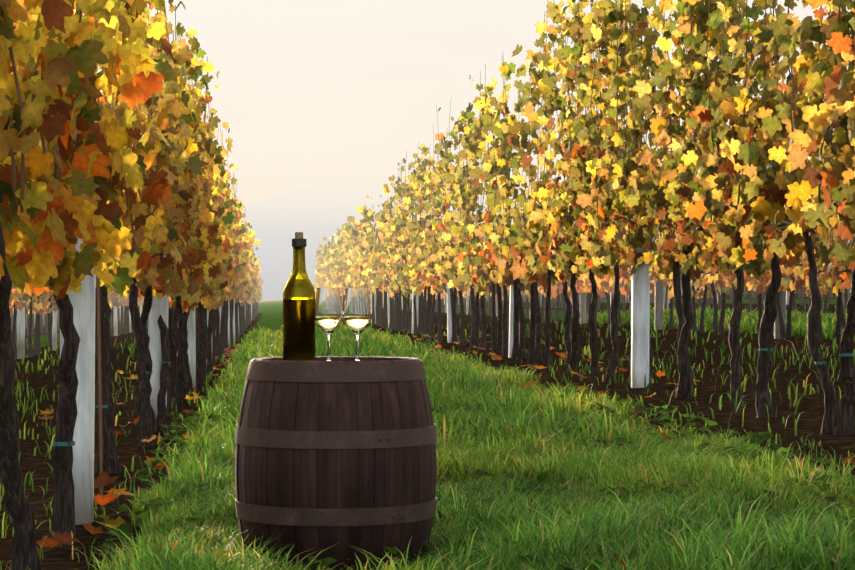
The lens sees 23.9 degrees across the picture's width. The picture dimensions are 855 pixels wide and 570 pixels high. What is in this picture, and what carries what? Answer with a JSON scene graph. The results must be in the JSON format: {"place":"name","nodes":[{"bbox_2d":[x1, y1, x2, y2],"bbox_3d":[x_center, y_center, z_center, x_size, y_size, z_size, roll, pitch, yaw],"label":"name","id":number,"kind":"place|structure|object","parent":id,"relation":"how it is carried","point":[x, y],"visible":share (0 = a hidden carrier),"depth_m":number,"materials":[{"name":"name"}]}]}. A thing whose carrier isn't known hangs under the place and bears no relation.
{"place":"outdoors","nodes":[
{"label":"outdoors","id":0,"kind":"place"},
{"bbox_2d":[11,311,58,329],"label":"posts","id":1,"kind":"object","parent":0,"point":[33,321],"visible":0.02,"depth_m":78.79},
{"bbox_2d":[241,197,537,299],"bbox_3d":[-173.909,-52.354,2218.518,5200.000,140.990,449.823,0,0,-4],"label":"distant hills","id":2,"kind":"structure","parent":0,"point":[276,223],"depth_m":2224.52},
{"bbox_2d":[0,287,854,569],"bbox_3d":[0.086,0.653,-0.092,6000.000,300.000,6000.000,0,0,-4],"label":"ground","id":3,"kind":"structure","parent":0,"point":[810,407],"depth_m":12.28,"materials":[{"name":"brown soil"}]},
{"bbox_2d":[9,299,123,337],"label":"vine row","id":4,"kind":"object","parent":3,"relation":"on","point":[41,323],"depth_m":56.27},
{"bbox_2d":[16,308,120,328],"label":"vineyard posts","id":5,"kind":"object","parent":3,"relation":"on","point":[35,318],"visible":0.02,"depth_m":55.10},
{"bbox_2d":[9,283,148,359],"bbox_3d":[-7.333,-0.129,49.703,0.786,2.698,91.701,0,0,-4],"label":"vine row","id":6,"kind":"object","parent":3,"relation":"on","point":[37,333],"depth_m":30.38,"materials":[{"name":"plant"}]},
{"bbox_2d":[17,297,141,358],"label":"vineyard posts","id":7,"kind":"object","parent":3,"relation":"on","point":[21,334],"visible":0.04,"depth_m":28.23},
{"bbox_2d":[97,277,102,494],"bbox_3d":[-1.145,0.233,7.046,0.039,1.060,0.012,0,-1,41],"label":"vine stake","id":8,"kind":"object","parent":3,"relation":"on","point":[99,383],"visible":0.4,"depth_m":7.04,"materials":[{"name":"brown wood"}]},
{"bbox_2d":[0,0,263,569],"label":"vine row","id":9,"kind":"object","parent":3,"relation":"on","point":[83,199],"depth_m":5.87,"materials":[{"name":"yellow plant"}]},
{"bbox_2d":[52,361,169,445],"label":"vine ties","id":10,"kind":"object","parent":9,"relation":"attached to","point":[73,442],"visible":0.67,"depth_m":5.82,"materials":[{"name":"green plastic"}]},
{"bbox_2d":[7,3,241,254],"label":"shoots","id":11,"kind":"object","parent":9,"relation":"attached to","point":[57,176],"depth_m":4.91,"materials":[{"name":"brown plant"}]},
{"bbox_2d":[60,99,252,524],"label":"vineyard posts","id":12,"kind":"object","parent":3,"relation":"on","point":[83,303],"visible":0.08,"depth_m":6.18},
{"bbox_2d":[235,356,436,569],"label":"barrel","id":13,"kind":"object","parent":3,"relation":"on","point":[338,453],"visible":0.88,"depth_m":4.60,"materials":[{"name":"brown wood"}]},
{"bbox_2d":[283,232,314,360],"bbox_3d":[-0.306,0.032,4.807,0.077,0.315,0.077,0,0,-4],"label":"wine bottle","id":14,"kind":"object","parent":13,"relation":"on","point":[299,317],"visible":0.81,"depth_m":4.78,"materials":[{"name":"green glass"}]},
{"bbox_2d":[315,288,343,360],"bbox_3d":[-0.236,0.098,4.822,0.071,0.183,0.071,0,0,-4],"label":"wine glass","id":15,"kind":"object","parent":13,"relation":"on","point":[329,315],"visible":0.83,"depth_m":4.80,"materials":[{"name":"clear glass"}]},
{"bbox_2d":[343,288,371,360],"bbox_3d":[-0.168,0.098,4.842,0.071,0.183,0.071,0,0,-4],"label":"wine glass","id":16,"kind":"object","parent":13,"relation":"on","point":[357,312],"visible":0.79,"depth_m":4.82,"materials":[{"name":"clear glass"}]},
{"bbox_2d":[0,421,854,569],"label":"grass","id":17,"kind":"structure","parent":3,"relation":"on","point":[584,539],"depth_m":5.16,"materials":[{"name":"green plant"}]},
{"bbox_2d":[36,333,854,569],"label":"fallen leaves","id":18,"kind":"object","parent":3,"relation":"on","point":[102,479],"visible":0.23,"depth_m":6.80,"materials":[{"name":"orange plant"}]},
{"bbox_2d":[97,389,854,569],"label":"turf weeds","id":19,"kind":"object","parent":3,"relation":"on","point":[126,528],"visible":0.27,"depth_m":6.14,"materials":[{"name":"green plant"}]},
{"bbox_2d":[340,188,649,387],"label":"vineyard posts","id":20,"kind":"object","parent":3,"relation":"on","point":[640,300],"visible":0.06,"depth_m":12.40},
{"bbox_2d":[313,0,854,434],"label":"vine row","id":21,"kind":"object","parent":3,"relation":"on","point":[735,238],"depth_m":12.20,"materials":[{"name":"yellow plant"}]},
{"bbox_2d":[387,0,854,278],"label":"shoots","id":22,"kind":"object","parent":21,"relation":"attached to","point":[793,103],"visible":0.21,"depth_m":12.47,"materials":[{"name":"plant"}]},
{"bbox_2d":[759,348,853,364],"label":"vine ties","id":23,"kind":"object","parent":21,"relation":"attached to","point":[816,363],"visible":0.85,"depth_m":8.20,"materials":[{"name":"plastic"}]},
{"bbox_2d":[383,252,785,338],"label":"vineyard posts","id":24,"kind":"object","parent":3,"relation":"on","point":[659,303],"visible":0.1,"depth_m":26.71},
{"bbox_2d":[382,122,854,343],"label":"vine row","id":25,"kind":"object","parent":3,"relation":"on","point":[725,281],"depth_m":23.15,"materials":[{"name":"orange plant"}]},
{"bbox_2d":[443,156,847,313],"bbox_3d":[3.241,-0.648,61.063,0.775,2.750,70.108,0,0,-4],"label":"vine row","id":26,"kind":"object","parent":3,"relation":"on","point":[825,304],"depth_m":36.07,"materials":[{"name":"orange plant"}]},
{"bbox_2d":[444,281,848,309],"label":"vineyard posts","id":27,"kind":"object","parent":3,"relation":"on","point":[664,292],"visible":0.06,"depth_m":40.86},
{"bbox_2d":[541,287,789,304],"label":"vineyard posts","id":28,"kind":"object","parent":3,"relation":"on","point":[787,297],"visible":0.02,"depth_m":42.45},
{"bbox_2d":[523,228,836,304],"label":"vine row","id":29,"kind":"object","parent":3,"relation":"on","point":[731,298],"depth_m":47.78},
{"bbox_2d":[603,287,849,297],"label":"vine row","id":30,"kind":"object","parent":3,"relation":"on","point":[803,292],"visible":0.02,"depth_m":57.02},
{"bbox_2d":[11,303,854,385],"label":"grass","id":31,"kind":"structure","parent":0,"point":[258,343],"depth_m":23.03,"materials":[{"name":"green plant"}]},
{"bbox_2d":[12,337,854,485],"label":"grass","id":32,"kind":"structure","parent":0,"point":[452,382],"depth_m":9.82,"materials":[{"name":"green plant"}]},
{"bbox_2d":[74,0,851,205],"label":"sky","id":33,"kind":"structure","parent":0,"point":[316,98],"materials":[{"name":"white"}]},
{"bbox_2d":[558,93,851,284],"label":"grapevines","id":34,"kind":"object","parent":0,"point":[808,264],"depth_m":18.67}
]}

